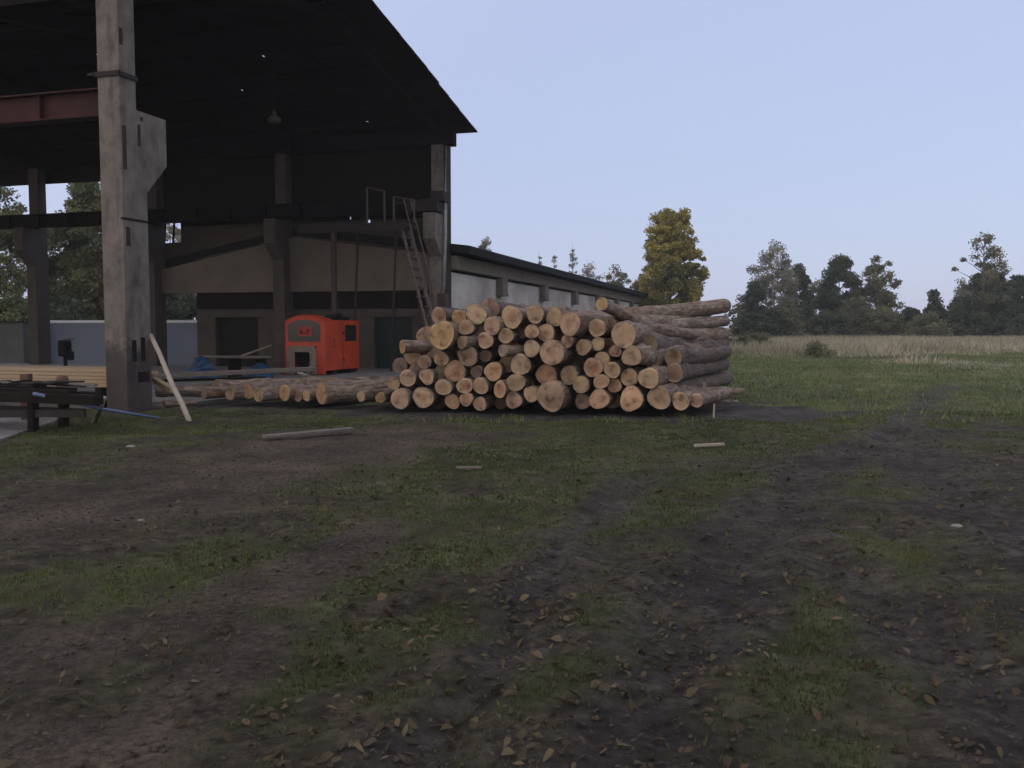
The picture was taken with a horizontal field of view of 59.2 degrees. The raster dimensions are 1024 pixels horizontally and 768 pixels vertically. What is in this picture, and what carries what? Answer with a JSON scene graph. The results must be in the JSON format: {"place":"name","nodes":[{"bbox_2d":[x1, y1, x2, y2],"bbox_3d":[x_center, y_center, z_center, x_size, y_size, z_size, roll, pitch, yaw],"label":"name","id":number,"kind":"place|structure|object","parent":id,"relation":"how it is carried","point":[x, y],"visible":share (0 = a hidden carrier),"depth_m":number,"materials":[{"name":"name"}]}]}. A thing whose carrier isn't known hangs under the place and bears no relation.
{"place":"outdoors","nodes":[
{"label":"outdoors","id":0,"kind":"place"},
{"bbox_2d":[0,321,29,362],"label":"shed","id":1,"kind":"structure","parent":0,"point":[14,341],"depth_m":41.56,"materials":[{"name":"metal"}]},
{"bbox_2d":[0,363,399,409],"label":"concrete floor","id":2,"kind":"structure","parent":0,"point":[360,372],"depth_m":28.59,"materials":[{"name":"grey concrete"}]},
{"bbox_2d":[0,365,158,407],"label":"plank stack","id":3,"kind":"object","parent":2,"relation":"on","point":[92,374],"visible":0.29,"depth_m":17.82,"materials":[{"name":"beige wood"}]},
{"bbox_2d":[188,345,271,376],"bbox_3d":[-8.836,-0.743,28.466,2.716,1.024,0.700,1,4,16],"label":"workbench","id":4,"kind":"object","parent":2,"relation":"on","point":[234,362],"visible":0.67,"depth_m":28.21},
{"bbox_2d":[154,367,315,377],"bbox_3d":[-6.450,-0.274,21.125,3.643,0.218,0.300,-1,4,-16],"label":"plank","id":5,"kind":"object","parent":2,"relation":"on","point":[236,372],"visible":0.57,"depth_m":21.00,"materials":[{"name":"brown wood"}]},
{"bbox_2d":[285,313,358,374],"bbox_3d":[-6.408,-1.343,30.427,1.512,2.106,2.796,1,4,16],"label":"orange machine","id":6,"kind":"object","parent":2,"relation":"on","point":[327,345],"visible":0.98,"depth_m":29.51,"materials":[{"name":"red paint"}]},
{"bbox_2d":[287,320,319,341],"bbox_3d":[-6.795,-1.739,29.353,1.170,0.720,0.036,1,4,16],"label":"front window","id":7,"kind":"structure","parent":6,"relation":"in","point":[300,330],"depth_m":29.34,"materials":[{"name":"glass"}]},
{"bbox_2d":[0,329,1023,767],"bbox_3d":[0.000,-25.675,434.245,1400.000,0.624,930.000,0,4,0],"label":"ground","id":8,"kind":"structure","parent":0,"point":[614,703],"depth_m":5.48,"materials":[{"name":"brown soil"}]},
{"bbox_2d":[0,186,27,304],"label":"birch tree","id":9,"kind":"object","parent":8,"relation":"on","point":[17,277],"visible":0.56,"depth_m":57.55,"materials":[{"name":"green plant"}]},
{"bbox_2d":[0,290,27,320],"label":"shrub","id":10,"kind":"object","parent":8,"relation":"on","point":[14,307],"visible":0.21,"depth_m":51.28,"materials":[{"name":"green plant"}]},
{"bbox_2d":[0,417,56,441],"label":"concrete apron","id":11,"kind":"object","parent":8,"relation":"on","point":[10,427],"visible":0.2,"depth_m":14.55,"materials":[{"name":"grey concrete"}]},
{"bbox_2d":[0,379,103,431],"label":"saw bench","id":12,"kind":"object","parent":11,"relation":"on","point":[33,412],"visible":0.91,"depth_m":13.67,"materials":[{"name":"metal"}]},
{"bbox_2d":[24,181,104,319],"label":"dark tree","id":13,"kind":"object","parent":8,"relation":"on","point":[75,266],"visible":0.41,"depth_m":59.78,"materials":[{"name":"green plant"}]},
{"bbox_2d":[50,294,86,319],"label":"shrub","id":14,"kind":"object","parent":8,"relation":"on","point":[67,308],"visible":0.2,"depth_m":55.28,"materials":[{"name":"green plant"}]},
{"bbox_2d":[50,320,197,365],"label":"container","id":15,"kind":"object","parent":8,"relation":"on","point":[88,343],"visible":0.2,"depth_m":41.48,"materials":[{"name":"metal"}]},
{"bbox_2d":[149,333,191,420],"bbox_3d":[-6.139,-0.121,16.172,0.106,1.556,2.413,-3,4,-36],"label":"leaning pole","id":16,"kind":"object","parent":8,"relation":"on","point":[173,387],"visible":0.91,"depth_m":16.07,"materials":[{"name":"beige wood"}]},
{"bbox_2d":[166,293,197,319],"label":"dark tree","id":17,"kind":"object","parent":8,"relation":"on","point":[183,306],"visible":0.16,"depth_m":62.03,"materials":[{"name":"green plant"}]},
{"bbox_2d":[201,388,226,398],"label":"log","id":18,"kind":"object","parent":8,"relation":"on","point":[210,393],"visible":0.3,"depth_m":18.34,"materials":[{"name":"brown wood"}]},
{"bbox_2d":[155,385,227,396],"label":"log","id":19,"kind":"object","parent":18,"relation":"on","point":[188,391],"visible":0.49,"depth_m":18.67,"materials":[{"name":"brown wood"}]},
{"bbox_2d":[0,0,477,413],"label":"open hall","id":20,"kind":"structure","parent":8,"relation":"on","point":[153,117],"depth_m":30.99,"materials":[{"name":"concrete"}]},
{"bbox_2d":[243,377,342,399],"bbox_3d":[-4.587,0.063,19.215,0.352,0.375,2.625,2,5,34],"label":"log","id":21,"kind":"object","parent":8,"relation":"on","point":[249,387],"visible":0.31,"depth_m":18.32,"materials":[{"name":"brown wood"}]},
{"bbox_2d":[262,427,353,438],"bbox_3d":[-2.969,0.714,13.211,1.398,0.060,0.160,-3,5,-38],"label":"plank","id":22,"kind":"object","parent":8,"relation":"on","point":[299,433],"visible":1,"depth_m":13.13,"materials":[{"name":"wood"}]},
{"bbox_2d":[279,378,389,401],"bbox_3d":[-3.576,0.094,19.146,0.346,0.376,3.231,3,5,36],"label":"log","id":23,"kind":"object","parent":8,"relation":"on","point":[286,392],"visible":0.31,"depth_m":17.89,"materials":[{"name":"brown wood"}]},
{"bbox_2d":[316,378,390,404],"bbox_3d":[-2.333,0.085,18.692,3.621,0.467,0.456,-4,5,-40],"label":"log","id":24,"kind":"object","parent":8,"relation":"on","point":[329,392],"visible":0.48,"depth_m":17.68,"materials":[{"name":"brown wood"}]},
{"bbox_2d":[391,387,415,408],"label":"log","id":25,"kind":"object","parent":8,"relation":"on","point":[401,398],"visible":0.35,"depth_m":16.61,"materials":[{"name":"brown wood"}]},
{"bbox_2d":[161,227,648,367],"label":"brick building","id":26,"kind":"structure","parent":8,"relation":"on","point":[235,306],"depth_m":35.41,"materials":[{"name":"paint"}]},
{"bbox_2d":[219,317,258,366],"bbox_3d":[-10.965,-1.495,36.424,1.940,2.380,0.038,1,4,16],"label":"door","id":27,"kind":"structure","parent":26,"relation":"in","point":[237,335],"depth_m":36.40,"materials":[{"name":"grey metal"}]},
{"bbox_2d":[376,317,411,367],"bbox_3d":[-4.462,-1.376,34.537,1.547,2.380,0.088,1,4,16],"label":"door","id":28,"kind":"structure","parent":26,"relation":"in","point":[402,325],"depth_m":34.55,"materials":[{"name":"grey metal"}]},
{"bbox_2d":[434,397,447,408],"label":"log","id":29,"kind":"object","parent":8,"relation":"on","point":[441,404],"visible":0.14,"depth_m":17.53,"materials":[{"name":"brown wood"}]},
{"bbox_2d":[412,384,446,407],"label":"log","id":30,"kind":"object","parent":29,"relation":"on","point":[426,396],"visible":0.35,"depth_m":16.64,"materials":[{"name":"brown wood"}]},
{"bbox_2d":[445,393,463,408],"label":"log","id":31,"kind":"object","parent":8,"relation":"on","point":[452,401],"visible":0.34,"depth_m":16.67,"materials":[{"name":"brown wood"}]},
{"bbox_2d":[435,378,457,394],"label":"log","id":32,"kind":"object","parent":31,"relation":"on","point":[445,386],"visible":0.27,"depth_m":16.64,"materials":[{"name":"brown wood"}]},
{"bbox_2d":[435,365,445,380],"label":"log","id":33,"kind":"object","parent":32,"relation":"on","point":[440,371],"visible":0.11,"depth_m":16.99,"materials":[{"name":"brown wood"}]},
{"bbox_2d":[434,351,458,365],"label":"log","id":34,"kind":"object","parent":33,"relation":"on","point":[443,358],"visible":0.28,"depth_m":16.75,"materials":[{"name":"brown wood"}]},
{"bbox_2d":[399,340,459,353],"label":"log","id":35,"kind":"object","parent":34,"relation":"on","point":[416,346],"visible":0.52,"depth_m":16.92,"materials":[{"name":"brown wood"}]},
{"bbox_2d":[444,360,470,381],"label":"log","id":36,"kind":"object","parent":32,"relation":"on","point":[456,370],"visible":0.23,"depth_m":16.74,"materials":[{"name":"brown wood"}]},
{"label":"log","id":37,"kind":"object","parent":36,"relation":"on","visible":0},
{"bbox_2d":[429,320,470,349],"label":"log","id":38,"kind":"object","parent":37,"relation":"on","point":[444,334],"visible":0.43,"depth_m":16.37,"materials":[{"name":"brown wood"}]},
{"bbox_2d":[0,434,1023,767],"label":"soil crumbs","id":39,"kind":"object","parent":8,"relation":"on","point":[580,738],"visible":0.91,"depth_m":5.17,"materials":[{"name":"brown soil"}]},
{"bbox_2d":[0,420,1023,767],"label":"fallen leaves","id":40,"kind":"object","parent":8,"relation":"on","point":[606,688],"visible":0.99,"depth_m":4.71,"materials":[{"name":"brown plant"}]},
{"bbox_2d":[537,380,575,411],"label":"log","id":41,"kind":"object","parent":8,"relation":"on","point":[555,395],"visible":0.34,"depth_m":16.16,"materials":[{"name":"brown wood"}]},
{"bbox_2d":[535,364,563,383],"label":"log","id":42,"kind":"object","parent":41,"relation":"on","point":[545,373],"visible":0.25,"depth_m":16.51,"materials":[{"name":"brown wood"}]},
{"bbox_2d":[589,388,619,408],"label":"log","id":43,"kind":"object","parent":8,"relation":"on","point":[601,398],"visible":0.36,"depth_m":16.20,"materials":[{"name":"brown wood"}]},
{"bbox_2d":[620,384,650,411],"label":"log","id":44,"kind":"object","parent":8,"relation":"on","point":[633,397],"visible":0.35,"depth_m":16.04,"materials":[{"name":"brown wood"}]},
{"bbox_2d":[637,207,710,306],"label":"birch tree","id":45,"kind":"object","parent":8,"relation":"on","point":[669,250],"visible":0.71,"depth_m":80.06,"materials":[{"name":"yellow plant"}]},
{"bbox_2d":[647,382,706,409],"bbox_3d":[3.268,0.137,17.344,0.435,0.447,3.237,2,4,25],"label":"log","id":46,"kind":"object","parent":8,"relation":"on","point":[659,397],"visible":0.57,"depth_m":15.93,"materials":[{"name":"brown wood"}]},
{"bbox_2d":[638,365,669,388],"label":"log","id":47,"kind":"object","parent":46,"relation":"on","point":[652,376],"visible":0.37,"depth_m":15.86,"materials":[{"name":"brown wood"}]},
{"bbox_2d":[647,354,666,366],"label":"log","id":48,"kind":"object","parent":47,"relation":"on","point":[660,360],"visible":0.16,"depth_m":16.55,"materials":[{"name":"brown wood"}]},
{"bbox_2d":[642,335,694,349],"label":"log","id":49,"kind":"object","parent":48,"relation":"on","point":[661,342],"visible":0.4,"depth_m":17.25,"materials":[{"name":"brown wood"}]},
{"bbox_2d":[638,317,698,338],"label":"log","id":50,"kind":"object","parent":49,"relation":"on","point":[672,331],"visible":0.63,"depth_m":18.28,"materials":[{"name":"brown wood"}]},
{"bbox_2d":[595,297,639,322],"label":"log","id":51,"kind":"object","parent":50,"relation":"on","point":[607,306],"visible":0.75,"depth_m":16.24,"materials":[{"name":"brown wood"}]},
{"bbox_2d":[621,342,703,365],"bbox_3d":[3.138,-0.645,17.876,0.470,0.416,4.516,2,4,26],"label":"log","id":52,"kind":"object","parent":47,"relation":"on","point":[641,354],"visible":0.56,"depth_m":15.98,"materials":[{"name":"brown wood"}]},
{"bbox_2d":[672,387,716,410],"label":"log","id":53,"kind":"object","parent":8,"relation":"on","point":[681,400],"visible":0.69,"depth_m":15.81,"materials":[{"name":"brown wood"}]},
{"bbox_2d":[717,399,738,402],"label":"log","id":54,"kind":"object","parent":8,"relation":"on","point":[728,401],"visible":0.47,"depth_m":17.75,"materials":[{"name":"brown wood"}]},
{"bbox_2d":[691,387,732,407],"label":"log","id":55,"kind":"object","parent":54,"relation":"on","point":[701,398],"visible":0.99,"depth_m":16.35,"materials":[{"name":"brown wood"}]},
{"bbox_2d":[729,280,781,337],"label":"shrub","id":56,"kind":"object","parent":8,"relation":"on","point":[753,318],"visible":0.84,"depth_m":93.85,"materials":[{"name":"green plant"}]},
{"bbox_2d":[745,239,800,326],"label":"willow tree","id":57,"kind":"object","parent":8,"relation":"on","point":[785,272],"visible":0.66,"depth_m":98.78,"materials":[{"name":"green plant"}]},
{"bbox_2d":[775,299,806,336],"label":"shrub","id":58,"kind":"object","parent":8,"relation":"on","point":[789,316],"visible":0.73,"depth_m":95.97,"materials":[{"name":"green plant"}]},
{"bbox_2d":[775,263,817,333],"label":"dark tree","id":59,"kind":"object","parent":8,"relation":"on","point":[805,293],"visible":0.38,"depth_m":106.66,"materials":[{"name":"green plant"}]},
{"bbox_2d":[808,309,858,336],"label":"shrub","id":60,"kind":"object","parent":8,"relation":"on","point":[836,326],"visible":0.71,"depth_m":95.97,"materials":[{"name":"green plant"}]},
{"bbox_2d":[812,253,867,333],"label":"dark tree","id":61,"kind":"object","parent":8,"relation":"on","point":[836,272],"visible":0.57,"depth_m":106.45,"materials":[{"name":"green plant"}]},
{"bbox_2d":[836,295,876,335],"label":"shrub","id":62,"kind":"object","parent":8,"relation":"on","point":[856,314],"visible":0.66,"depth_m":99.03,"materials":[{"name":"green plant"}]},
{"bbox_2d":[729,333,1023,364],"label":"dry grass","id":63,"kind":"structure","parent":8,"relation":"on","point":[856,345],"depth_m":55.97,"materials":[{"name":"beige plant"}]},
{"bbox_2d":[850,255,905,330],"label":"willow tree","id":64,"kind":"object","parent":8,"relation":"on","point":[874,271],"visible":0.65,"depth_m":104.66,"materials":[{"name":"green plant"}]},
{"bbox_2d":[861,304,908,337],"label":"shrub","id":65,"kind":"object","parent":8,"relation":"on","point":[885,317],"visible":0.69,"depth_m":97.34,"materials":[{"name":"green plant"}]},
{"bbox_2d":[903,311,952,337],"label":"shrub","id":66,"kind":"object","parent":8,"relation":"on","point":[935,328],"visible":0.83,"depth_m":96.09,"materials":[{"name":"green plant"}]},
{"bbox_2d":[941,296,1005,337],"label":"shrub","id":67,"kind":"object","parent":8,"relation":"on","point":[968,308],"visible":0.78,"depth_m":97.38,"materials":[{"name":"green plant"}]},
{"bbox_2d":[951,231,1012,335],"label":"pine tree","id":68,"kind":"object","parent":8,"relation":"on","point":[992,251],"visible":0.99,"depth_m":96.97,"materials":[{"name":"green plant"}]},
{"bbox_2d":[956,261,1023,335],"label":"dark tree","id":69,"kind":"object","parent":8,"relation":"on","point":[1003,291],"visible":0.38,"depth_m":98.34,"materials":[{"name":"green plant"}]},
{"bbox_2d":[988,300,1023,337],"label":"shrub","id":70,"kind":"object","parent":8,"relation":"on","point":[1017,329],"visible":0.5,"depth_m":96.82,"materials":[{"name":"green plant"}]},
{"bbox_2d":[1005,274,1023,310],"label":"dark tree","id":71,"kind":"object","parent":8,"relation":"on","point":[1016,282],"visible":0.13,"depth_m":102.89,"materials":[{"name":"green plant"}]},
{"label":"log","id":72,"kind":"object","parent":8,"relation":"on","visible":0},
{"bbox_2d":[506,390,537,408],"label":"log","id":73,"kind":"object","parent":72,"relation":"on","point":[517,399],"visible":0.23,"depth_m":16.54,"materials":[{"name":"brown wood"}]},
{"bbox_2d":[506,372,535,391],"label":"log","id":74,"kind":"object","parent":73,"relation":"on","point":[516,382],"visible":0.3,"depth_m":16.50,"materials":[{"name":"brown wood"}]},
{"bbox_2d":[500,357,512,372],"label":"log","id":75,"kind":"object","parent":74,"relation":"on","point":[506,361],"visible":0.15,"depth_m":16.84,"materials":[{"name":"brown wood"}]},
{"bbox_2d":[503,342,524,344],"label":"log","id":76,"kind":"object","parent":75,"relation":"on","point":[520,343],"visible":0.03,"depth_m":17.09,"materials":[{"name":"brown wood"}]},
{"bbox_2d":[498,328,530,343],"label":"log","id":77,"kind":"object","parent":76,"relation":"on","point":[507,335],"visible":0.31,"depth_m":16.43,"materials":[{"name":"brown wood"}]},
{"bbox_2d":[502,305,532,328],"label":"log","id":78,"kind":"object","parent":77,"relation":"on","point":[513,317],"visible":0.3,"depth_m":16.43,"materials":[{"name":"brown wood"}]},
{"bbox_2d":[510,353,539,374],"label":"log","id":79,"kind":"object","parent":74,"relation":"on","point":[522,363],"visible":0.38,"depth_m":16.46,"materials":[{"name":"brown wood"}]},
{"bbox_2d":[695,386,722,389],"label":"log","id":80,"kind":"object","parent":72,"relation":"on","point":[718,387],"visible":0.08,"depth_m":18.72,"materials":[{"name":"brown wood"}]},
{"bbox_2d":[670,371,733,387],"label":"log","id":81,"kind":"object","parent":80,"relation":"on","point":[719,379],"visible":0.49,"depth_m":18.74,"materials":[{"name":"brown wood"}]},
{"bbox_2d":[666,358,728,382],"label":"log","id":82,"kind":"object","parent":81,"relation":"on","point":[678,372],"visible":0.82,"depth_m":17.19,"materials":[{"name":"brown wood"}]},
{"bbox_2d":[664,345,731,364],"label":"log","id":83,"kind":"object","parent":82,"relation":"on","point":[681,354],"visible":0.95,"depth_m":17.49,"materials":[{"name":"brown wood"}]},
{"bbox_2d":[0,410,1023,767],"bbox_3d":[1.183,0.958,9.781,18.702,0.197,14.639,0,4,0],"label":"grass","id":84,"kind":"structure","parent":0,"point":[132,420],"depth_m":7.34,"materials":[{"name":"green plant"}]},
{"bbox_2d":[0,0,1023,328],"label":"sky","id":85,"kind":"structure","parent":0,"point":[891,130],"materials":[{"name":"blue"}]},
{"bbox_2d":[423,348,1023,423],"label":"grass","id":86,"kind":"structure","parent":0,"point":[850,360],"depth_m":25.80,"materials":[{"name":"green plant"}]},
{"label":"log","id":87,"kind":"object","parent":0,"visible":0},
{"bbox_2d":[458,319,477,334],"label":"log","id":88,"kind":"object","parent":87,"relation":"on","point":[467,327],"visible":0.31,"depth_m":16.58,"materials":[{"name":"brown wood"}]},
{"bbox_2d":[465,303,492,324],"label":"log","id":89,"kind":"object","parent":88,"relation":"on","point":[477,314],"visible":0.4,"depth_m":16.63,"materials":[{"name":"brown wood"}]},
{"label":"log","id":90,"kind":"object","parent":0,"visible":0},
{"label":"log","id":91,"kind":"object","parent":90,"relation":"on","visible":0},
{"bbox_2d":[697,338,729,347],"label":"log","id":92,"kind":"object","parent":91,"relation":"on","point":[708,342],"visible":0.22,"depth_m":20.36,"materials":[{"name":"brown wood"}]},
{"bbox_2d":[693,327,728,341],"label":"log","id":93,"kind":"object","parent":92,"relation":"on","point":[716,333],"visible":0.27,"depth_m":20.61,"materials":[{"name":"brown wood"}]},
{"bbox_2d":[667,315,729,328],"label":"log","id":94,"kind":"object","parent":93,"relation":"on","point":[706,322],"visible":0.48,"depth_m":20.39,"materials":[{"name":"brown wood"}]},
{"bbox_2d":[624,299,730,317],"bbox_3d":[3.791,-1.639,20.329,0.493,0.446,3.904,3,10,44],"label":"log","id":95,"kind":"object","parent":94,"relation":"on","point":[704,308],"visible":0.62,"depth_m":20.29,"materials":[{"name":"brown wood"}]},
{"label":"log","id":96,"kind":"object","parent":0,"visible":0},
{"bbox_2d":[458,347,487,365],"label":"log","id":97,"kind":"object","parent":96,"relation":"on","point":[470,356],"visible":0.32,"depth_m":16.62,"materials":[{"name":"brown wood"}]},
{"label":"log","id":98,"kind":"object","parent":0,"visible":0},
{"bbox_2d":[540,339,577,364],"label":"log","id":99,"kind":"object","parent":98,"relation":"on","point":[554,352],"visible":0.35,"depth_m":16.13,"materials":[{"name":"brown wood"}]},
{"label":"log","id":100,"kind":"object","parent":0,"visible":0},
{"bbox_2d":[561,365,585,384],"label":"log","id":101,"kind":"object","parent":100,"relation":"on","point":[569,373],"visible":0.29,"depth_m":16.36,"materials":[{"name":"brown wood"}]},
{"bbox_2d":[567,355,585,365],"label":"log","id":102,"kind":"object","parent":101,"relation":"on","point":[579,360],"visible":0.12,"depth_m":17.00,"materials":[{"name":"brown wood"}]},
{"bbox_2d":[583,351,603,359],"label":"log","id":103,"kind":"object","parent":102,"relation":"on","point":[586,357],"visible":0.07,"depth_m":17.02,"materials":[{"name":"brown wood"}]},
{"bbox_2d":[576,339,602,355],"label":"log","id":104,"kind":"object","parent":103,"relation":"on","point":[584,347],"visible":0.31,"depth_m":16.26,"materials":[{"name":"brown wood"}]},
{"bbox_2d":[581,335,610,338],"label":"log","id":105,"kind":"object","parent":104,"relation":"on","point":[587,337],"visible":0.04,"depth_m":16.83,"materials":[{"name":"brown wood"}]},
{"bbox_2d":[559,310,688,335],"bbox_3d":[2.516,-1.237,18.311,0.486,0.489,5.282,2,5,34],"label":"log","id":106,"kind":"object","parent":105,"relation":"on","point":[574,324],"visible":0.42,"depth_m":16.25,"materials":[{"name":"brown wood"}]},
{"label":"log","id":107,"kind":"object","parent":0,"visible":0},
{"bbox_2d":[607,377,626,392],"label":"log","id":108,"kind":"object","parent":107,"relation":"on","point":[616,385],"visible":0.27,"depth_m":16.24,"materials":[{"name":"brown wood"}]},
{"bbox_2d":[621,360,647,367],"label":"log","id":109,"kind":"object","parent":108,"relation":"on","point":[634,366],"visible":0.05,"depth_m":16.90,"materials":[{"name":"brown wood"}]},
{"bbox_2d":[609,345,624,356],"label":"log","id":110,"kind":"object","parent":109,"relation":"on","point":[615,351],"visible":0.27,"depth_m":16.10,"materials":[{"name":"brown wood"}]},
{"bbox_2d":[611,320,670,348],"bbox_3d":[2.605,-0.982,17.570,0.493,0.502,3.525,1,4,22],"label":"log","id":111,"kind":"object","parent":110,"relation":"on","point":[625,334],"visible":0.66,"depth_m":15.97,"materials":[{"name":"brown wood"}]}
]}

